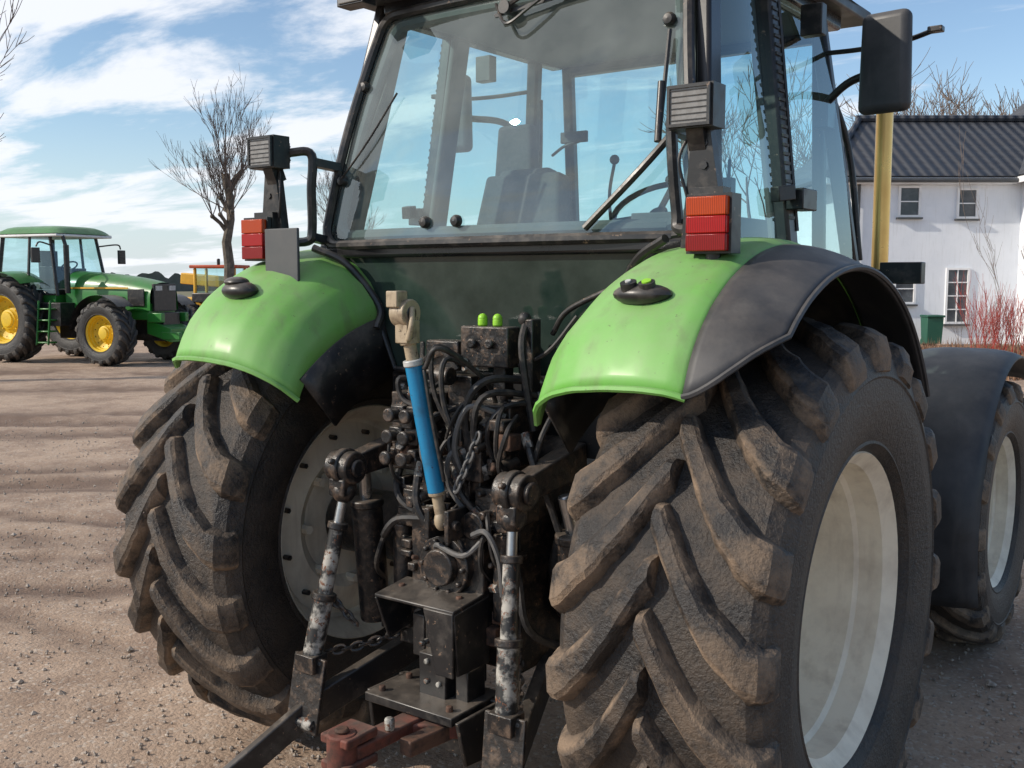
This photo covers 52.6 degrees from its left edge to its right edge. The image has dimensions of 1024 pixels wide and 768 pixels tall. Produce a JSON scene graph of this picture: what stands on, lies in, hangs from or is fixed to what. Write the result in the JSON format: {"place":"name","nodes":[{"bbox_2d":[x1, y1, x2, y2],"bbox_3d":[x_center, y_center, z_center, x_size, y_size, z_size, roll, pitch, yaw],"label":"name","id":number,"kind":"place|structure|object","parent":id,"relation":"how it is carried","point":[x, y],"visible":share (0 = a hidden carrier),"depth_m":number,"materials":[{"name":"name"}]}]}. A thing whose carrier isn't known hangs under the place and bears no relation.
{"place":"outdoors","nodes":[
{"label":"outdoors","id":0,"kind":"place"},
{"bbox_2d":[176,291,213,296],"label":"field","id":1,"kind":"structure","parent":0,"point":[187,293],"depth_m":145.26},
{"bbox_2d":[6,271,217,290],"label":"distant tree line","id":2,"kind":"object","parent":1,"relation":"on","point":[174,278],"depth_m":161.08,"materials":[{"name":"grey plant"}]},
{"bbox_2d":[382,288,605,458],"bbox_3d":[0.308,-0.149,4.027,1.500,0.696,1.459,4,7,36],"label":"cab lower body","id":3,"kind":"object","parent":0,"point":[589,439],"visible":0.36,"depth_m":3.33,"materials":[{"name":"black metal"}]},
{"bbox_2d":[0,336,1023,767],"bbox_3d":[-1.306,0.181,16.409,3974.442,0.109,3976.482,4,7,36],"label":"ground","id":4,"kind":"structure","parent":0,"point":[46,386],"depth_m":5.05,"materials":[{"name":"beige gravel"}]},
{"bbox_2d":[0,0,34,140],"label":"bare tree","id":5,"kind":"object","parent":4,"relation":"on","point":[13,16],"visible":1,"depth_m":20.11,"materials":[{"name":"brown plant"}]},
{"bbox_2d":[0,226,194,365],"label":"tractor","id":6,"kind":"object","parent":4,"relation":"on","point":[102,318],"visible":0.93,"depth_m":22.36,"materials":[{"name":"metal"},{"name":"green paint"},{"name":"glass"}]},
{"bbox_2d":[149,67,273,279],"bbox_3d":[-7.075,-4.106,24.618,2.938,7.038,2.089,-2,6,-16],"label":"pollarded tree","id":7,"kind":"object","parent":4,"relation":"on","point":[229,186],"visible":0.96,"depth_m":24.45,"materials":[{"name":"brown plant"}]},
{"bbox_2d":[180,259,249,314],"bbox_3d":[-7.817,-2.691,32.452,5.535,2.450,2.352,1,6,11],"label":"telehandler","id":8,"kind":"object","parent":4,"relation":"on","point":[195,279],"visible":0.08,"depth_m":32.19,"materials":[{"name":"metal"}]},
{"bbox_2d":[113,361,418,732],"bbox_3d":[-0.760,0.532,4.253,0.618,1.698,1.696,4,7,36],"label":"wheel","id":9,"kind":"object","parent":4,"relation":"on","point":[223,499],"visible":0.45,"depth_m":3.65,"materials":[{"name":"rubber"}]},
{"bbox_2d":[300,147,385,228],"bbox_3d":[-5.300,-4.344,32.524,2.629,5.926,2.302,4,7,36],"label":"pollarded tree","id":10,"kind":"object","parent":4,"relation":"on","point":[328,187],"visible":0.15,"depth_m":32.16,"materials":[{"name":"brown plant"}]},
{"bbox_2d":[223,635,559,767],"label":"links","id":11,"kind":"object","parent":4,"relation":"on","point":[346,686],"visible":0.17,"depth_m":3.46,"materials":[{"name":"paint"}]},
{"bbox_2d":[288,501,526,767],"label":"lift rods","id":12,"kind":"object","parent":11,"relation":"attached to","point":[505,734],"visible":0.89,"depth_m":3.03,"materials":[{"name":"grey metal"}]},
{"bbox_2d":[324,437,586,622],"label":"lift arms","id":13,"kind":"object","parent":11,"relation":"on","point":[516,495],"visible":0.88,"depth_m":3.42},
{"bbox_2d":[324,431,524,710],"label":"check chains","id":14,"kind":"object","parent":13,"relation":"attached to","point":[458,483],"visible":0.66,"depth_m":3.47,"materials":[{"name":"metal"}]},
{"bbox_2d":[374,312,578,649],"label":"hydraulic hoses","id":15,"kind":"object","parent":13,"relation":"attached to","point":[449,442],"visible":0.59,"depth_m":3.25,"materials":[{"name":"rubber"}]},
{"bbox_2d":[381,404,572,672],"bbox_3d":[-0.107,0.484,3.517,0.680,0.840,0.590,4,7,36],"label":"transmission","id":16,"kind":"object","parent":11,"relation":"on","point":[417,555],"visible":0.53,"depth_m":3.33,"materials":[{"name":"metal"}]},
{"bbox_2d":[365,576,495,766],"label":"pto guard and hitch frame","id":17,"kind":"object","parent":16,"relation":"attached to","point":[443,684],"visible":0.91,"depth_m":3.26,"materials":[{"name":"paint"}]},
{"bbox_2d":[321,712,457,767],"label":"drawbar","id":18,"kind":"object","parent":17,"relation":"attached to","point":[352,743],"visible":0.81,"depth_m":3.08,"materials":[{"name":"paint"}]},
{"bbox_2d":[386,291,497,542],"bbox_3d":[-0.193,0.099,3.254,0.401,0.783,0.135,-4,7,-33],"label":"top link","id":19,"kind":"object","parent":16,"relation":"on","point":[404,316],"visible":0.93,"depth_m":3.19,"materials":[{"name":"metal"}]},
{"bbox_2d":[379,313,541,469],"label":"hydraulic valves","id":20,"kind":"object","parent":16,"relation":"attached to","point":[483,344],"visible":0.62,"depth_m":3.33,"materials":[{"name":"metal"}]},
{"bbox_2d":[320,0,859,262],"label":"cab frame","id":21,"kind":"object","parent":16,"relation":"on","point":[711,51],"visible":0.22,"depth_m":3.96,"materials":[{"name":"black metal"}]},
{"bbox_2d":[337,0,375,10],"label":"roof worklights","id":22,"kind":"object","parent":21,"relation":"on","point":[350,5],"visible":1,"depth_m":3.74,"materials":[{"name":"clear glass"}]},
{"bbox_2d":[402,55,542,225],"bbox_3d":[-0.253,-0.965,4.765,0.965,0.998,0.477,-6,8,-44],"label":"mirror arm","id":23,"kind":"object","parent":21,"relation":"attached to","point":[486,69],"visible":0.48,"depth_m":4.58},
{"bbox_2d":[437,75,472,152],"bbox_3d":[-0.268,-1.248,4.796,0.189,0.350,0.060,3,6,28],"label":"mirror","id":24,"kind":"object","parent":23,"relation":"attached to","point":[465,139],"visible":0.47,"depth_m":4.75,"materials":[{"name":"black plastic"}]},
{"bbox_2d":[346,253,658,375],"bbox_3d":[-0.067,-0.233,3.500,1.400,0.410,0.055,4,7,36],"label":"rear cab panel","id":25,"kind":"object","parent":21,"relation":"attached to","point":[450,296],"depth_m":3.47,"materials":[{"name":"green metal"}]},
{"bbox_2d":[336,0,687,240],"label":"window inner frame","id":26,"kind":"object","parent":21,"relation":"attached to","point":[399,30],"visible":0.7,"depth_m":3.63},
{"bbox_2d":[323,0,695,249],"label":"window seal","id":27,"kind":"object","parent":26,"relation":"attached to","point":[388,20],"depth_m":3.54,"materials":[{"name":"black rubber"}]},
{"bbox_2d":[337,0,676,230],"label":"wiper and struts","id":28,"kind":"object","parent":27,"relation":"attached to","point":[511,8],"visible":0.94,"depth_m":3.13,"materials":[{"name":"black metal"}]},
{"bbox_2d":[477,124,569,224],"bbox_3d":[0.128,-0.703,4.226,0.640,0.720,0.500,4,7,36],"label":"driver seat","id":29,"kind":"object","parent":21,"relation":"in","point":[521,186],"visible":0.45,"depth_m":4.12,"materials":[{"name":"fabric"}]},
{"bbox_2d":[402,0,800,67],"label":"cab lining","id":30,"kind":"object","parent":21,"relation":"attached to","point":[565,33],"visible":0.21,"depth_m":4.10,"materials":[{"name":"grey plastic"}]},
{"bbox_2d":[422,0,798,230],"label":"pillar vents","id":31,"kind":"object","parent":21,"relation":"attached to","point":[785,99],"visible":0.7,"depth_m":3.50,"materials":[{"name":"plastic"}]},
{"bbox_2d":[364,0,870,28],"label":"cab roof","id":32,"kind":"structure","parent":21,"relation":"on","point":[851,13],"depth_m":4.01,"materials":[{"name":"black plastic"}]},
{"bbox_2d":[551,130,767,237],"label":"cab controls","id":33,"kind":"object","parent":21,"relation":"in","point":[751,227],"visible":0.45,"depth_m":4.13,"materials":[{"name":"black plastic"}]},
{"bbox_2d":[538,237,860,424],"bbox_3d":[0.614,-0.181,3.178,0.515,0.529,1.419,4,7,36],"label":"fender","id":34,"kind":"object","parent":21,"relation":"attached to","point":[609,339],"visible":0.65,"depth_m":2.65,"materials":[{"name":"paint"}]},
{"bbox_2d":[545,392,618,453],"bbox_3d":[0.420,-0.009,3.364,0.010,0.418,1.159,4,7,36],"label":"fender","id":35,"kind":"object","parent":34,"relation":"attached to","point":[572,416],"visible":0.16,"depth_m":3.04,"materials":[{"name":"black plastic"}]},
{"bbox_2d":[533,385,684,425],"bbox_3d":[0.213,0.067,2.665,0.092,0.148,0.541,-5,8,-41],"label":"fender lip","id":36,"kind":"object","parent":34,"relation":"attached to","point":[610,388],"visible":1,"depth_m":2.60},
{"bbox_2d":[613,278,672,304],"bbox_3d":[0.339,-0.239,2.694,0.170,0.073,0.104,4,7,36],"label":"fender button","id":37,"kind":"object","parent":34,"relation":"on","point":[646,291],"visible":0.88,"depth_m":2.65,"materials":[{"name":"plastic"}]},
{"bbox_2d":[625,234,668,272],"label":"fender trim","id":38,"kind":"structure","parent":34,"relation":"attached to","point":[641,255],"depth_m":3.01,"materials":[{"name":"black rubber"}]},
{"bbox_2d":[665,81,741,253],"bbox_3d":[0.496,-0.584,2.877,0.184,0.446,0.382,-1,6,-9],"label":"light bracket","id":39,"kind":"object","parent":34,"relation":"attached to","point":[704,176],"visible":0.69,"depth_m":2.78,"materials":[{"name":"black metal"}]},
{"bbox_2d":[265,228,720,280],"bbox_3d":[-0.168,-0.325,3.258,1.741,0.370,0.040,4,7,34],"label":"number plate holder","id":40,"kind":"object","parent":39,"relation":"attached to","point":[282,251],"visible":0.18,"depth_m":3.67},
{"bbox_2d":[666,81,711,127],"bbox_3d":[0.467,-0.736,2.735,0.124,0.108,0.014,4,7,36],"label":"worklight","id":41,"kind":"object","parent":39,"relation":"attached to","point":[688,105],"visible":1,"depth_m":2.73,"materials":[{"name":"grey glass"}]},
{"bbox_2d":[686,195,729,251],"bbox_3d":[0.518,-0.424,2.742,0.116,0.144,0.024,4,7,36],"label":"tail light","id":42,"kind":"object","parent":39,"relation":"attached to","point":[709,215],"visible":1,"depth_m":2.73,"materials":[{"name":"red plastic"}]},
{"bbox_2d":[682,244,925,395],"bbox_3d":[0.945,-0.155,3.041,0.202,0.506,1.558,4,7,36],"label":"fender extension","id":43,"kind":"object","parent":34,"relation":"attached to","point":[761,299],"visible":0.88,"depth_m":2.62,"materials":[{"name":"black plastic"}]},
{"bbox_2d":[680,264,929,399],"bbox_3d":[0.982,-0.117,2.945,0.187,0.443,1.490,5,8,43],"label":"fender extension lip","id":44,"kind":"object","parent":43,"relation":"attached to","point":[744,361],"visible":1,"depth_m":2.59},
{"bbox_2d":[803,278,860,325],"bbox_3d":[0.622,-0.187,3.179,0.497,0.483,1.398,4,7,36],"label":"fender liner","id":45,"kind":"object","parent":34,"relation":"attached to","point":[831,304],"visible":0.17,"depth_m":3.55,"materials":[{"name":"black plastic"}]},
{"bbox_2d":[770,2,944,283],"bbox_3d":[1.257,-0.855,3.674,0.477,0.998,0.965,3,6,26],"label":"mirror arm","id":46,"kind":"object","parent":21,"relation":"attached to","point":[813,20],"visible":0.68,"depth_m":3.92},
{"bbox_2d":[858,8,912,114],"bbox_3d":[1.318,-1.133,3.650,0.189,0.350,0.060,6,8,44],"label":"mirror","id":47,"kind":"object","parent":46,"relation":"attached to","point":[885,83],"visible":1,"depth_m":3.62,"materials":[{"name":"black plastic"}]},
{"bbox_3d":[-0.589,-0.275,4.054,0.497,0.483,1.398,4,7,36],"label":"fender liner","id":48,"kind":"object","parent":21,"relation":"attached to","visible":0},
{"bbox_2d":[176,249,376,397],"bbox_3d":[-0.587,-0.267,4.047,0.515,0.530,1.418,4,7,36],"label":"fender","id":49,"kind":"object","parent":48,"relation":"on","point":[286,331],"visible":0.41,"depth_m":3.57,"materials":[{"name":"paint"}]},
{"bbox_2d":[172,356,299,401],"bbox_3d":[-0.971,-0.019,3.528,0.540,0.148,0.100,3,6,25],"label":"fender lip","id":50,"kind":"object","parent":49,"relation":"attached to","point":[286,391],"visible":1,"depth_m":3.45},
{"bbox_2d":[221,277,258,298],"bbox_3d":[-0.954,-0.334,3.631,0.160,0.085,0.100,4,7,36],"label":"fender button","id":51,"kind":"object","parent":49,"relation":"on","point":[238,288],"visible":0.93,"depth_m":3.59,"materials":[{"name":"black plastic"}]},
{"bbox_2d":[244,134,346,260],"bbox_3d":[-0.798,-0.678,3.812,0.382,0.446,0.184,-1,6,-9],"label":"light bracket","id":52,"kind":"object","parent":49,"relation":"on","point":[274,214],"visible":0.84,"depth_m":3.78,"materials":[{"name":"black metal"}]},
{"bbox_2d":[241,219,265,258],"bbox_3d":[-0.947,-0.531,3.801,0.116,0.144,0.024,4,7,36],"label":"tail light","id":53,"kind":"object","parent":52,"relation":"attached to","point":[253,232],"visible":0.81,"depth_m":3.79,"materials":[{"name":"red plastic"}]},
{"bbox_2d":[247,135,272,167],"bbox_3d":[-0.908,-0.836,3.729,0.124,0.108,0.014,4,7,36],"label":"worklight","id":54,"kind":"object","parent":52,"relation":"attached to","point":[259,151],"visible":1,"depth_m":3.72,"materials":[{"name":"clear glass"}]},
{"bbox_2d":[299,318,393,425],"bbox_3d":[-0.368,-0.066,3.933,0.010,0.418,1.159,4,7,36],"label":"fender","id":55,"kind":"object","parent":49,"relation":"attached to","point":[340,378],"visible":0.35,"depth_m":3.64,"materials":[{"name":"black plastic"}]},
{"bbox_2d":[311,244,383,329],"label":"fender trim","id":56,"kind":"structure","parent":49,"relation":"attached to","point":[349,267],"depth_m":3.75,"materials":[{"name":"black rubber"}]},
{"bbox_2d":[325,458,594,617],"bbox_3d":[0.963,0.525,5.001,1.900,0.630,3.670,4,7,36],"label":"chassis","id":57,"kind":"object","parent":4,"relation":"on","point":[390,507],"visible":0.04,"depth_m":3.98,"materials":[{"name":"metal"}]},
{"bbox_2d":[871,112,893,268],"bbox_3d":[1.581,-0.440,4.459,0.170,1.530,0.170,4,7,36],"label":"exhaust pipe","id":58,"kind":"object","parent":57,"relation":"attached to","point":[882,187],"visible":0.19,"depth_m":4.39,"materials":[{"name":"metal"}]},
{"bbox_2d":[0,420,1023,767],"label":"gravel stones","id":59,"kind":"object","parent":4,"relation":"on","point":[140,744],"visible":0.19,"depth_m":4.56,"materials":[{"name":"beige gravel"}]},
{"bbox_2d":[545,317,940,767],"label":"wheel","id":60,"kind":"object","parent":4,"relation":"on","point":[746,573],"visible":0.92,"depth_m":2.59,"materials":[{"name":"rubber"}]},
{"bbox_2d":[639,48,1023,219],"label":"background trees","id":61,"kind":"object","parent":4,"relation":"on","point":[943,110],"visible":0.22,"depth_m":41.20,"materials":[{"name":"brown plant"}]},
{"bbox_2d":[920,315,945,344],"bbox_3d":[11.489,-1.471,28.342,0.500,0.837,0.587,0,6,0],"label":"wheelie bin","id":62,"kind":"object","parent":4,"relation":"on","point":[931,328],"visible":0.88,"depth_m":28.13,"materials":[{"name":"green plastic"}]},
{"bbox_2d":[929,380,1023,644],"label":"front wheel","id":63,"kind":"object","parent":4,"relation":"on","point":[1000,553],"visible":0.3,"depth_m":5.10,"materials":[{"name":"rubber"}]},
{"bbox_2d":[952,273,1023,354],"bbox_3d":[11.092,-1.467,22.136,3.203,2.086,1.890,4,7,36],"label":"red dogwood shrub","id":64,"kind":"object","parent":4,"relation":"on","point":[997,320],"visible":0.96,"depth_m":22.43,"materials":[{"name":"red plant"}]},
{"bbox_2d":[958,131,1023,353],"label":"bare shrub","id":65,"kind":"object","parent":4,"relation":"on","point":[959,167],"visible":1,"depth_m":21.30,"materials":[{"name":"brown plant"}]},
{"bbox_2d":[0,0,1023,277],"label":"sky","id":66,"kind":"structure","parent":0,"point":[84,101],"materials":[{"name":"blue"}]},
{"bbox_2d":[797,182,1023,344],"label":"walls","id":67,"kind":"structure","parent":0,"point":[937,239],"depth_m":28.76,"materials":[{"name":"white paint"}]},
{"bbox_2d":[764,104,1023,198],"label":"roof","id":68,"kind":"structure","parent":67,"relation":"on","point":[930,146],"depth_m":30.05,"materials":[{"name":"tile"}]},
{"bbox_2d":[826,175,1023,218],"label":"fascia and gutter","id":69,"kind":"structure","parent":67,"relation":"attached to","point":[945,180],"depth_m":28.17,"materials":[{"name":"white plastic"}]},
{"bbox_2d":[894,186,1023,325],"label":"window frames","id":70,"kind":"structure","parent":67,"relation":"attached to","point":[960,218],"depth_m":28.64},
{"bbox_2d":[896,188,975,321],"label":"window panes","id":71,"kind":"object","parent":70,"relation":"in","point":[909,194],"visible":0.82,"depth_m":28.83,"materials":[{"name":"glass"}]},
{"bbox_2d":[919,336,1023,380],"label":"dry grass","id":72,"kind":"structure","parent":0,"point":[924,346],"depth_m":24.79,"materials":[{"name":"brown plant"}]},
{"bbox_3d":[2.064,0.159,5.260,0.472,0.711,0.050,4,7,36],"label":"front fender bracket","id":73,"kind":"object","parent":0,"visible":0},
{"bbox_2d":[922,347,1023,607],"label":"front fender","id":74,"kind":"object","parent":73,"relation":"attached to","point":[965,387],"visible":0.59,"depth_m":4.53,"materials":[{"name":"black plastic"}]}
]}

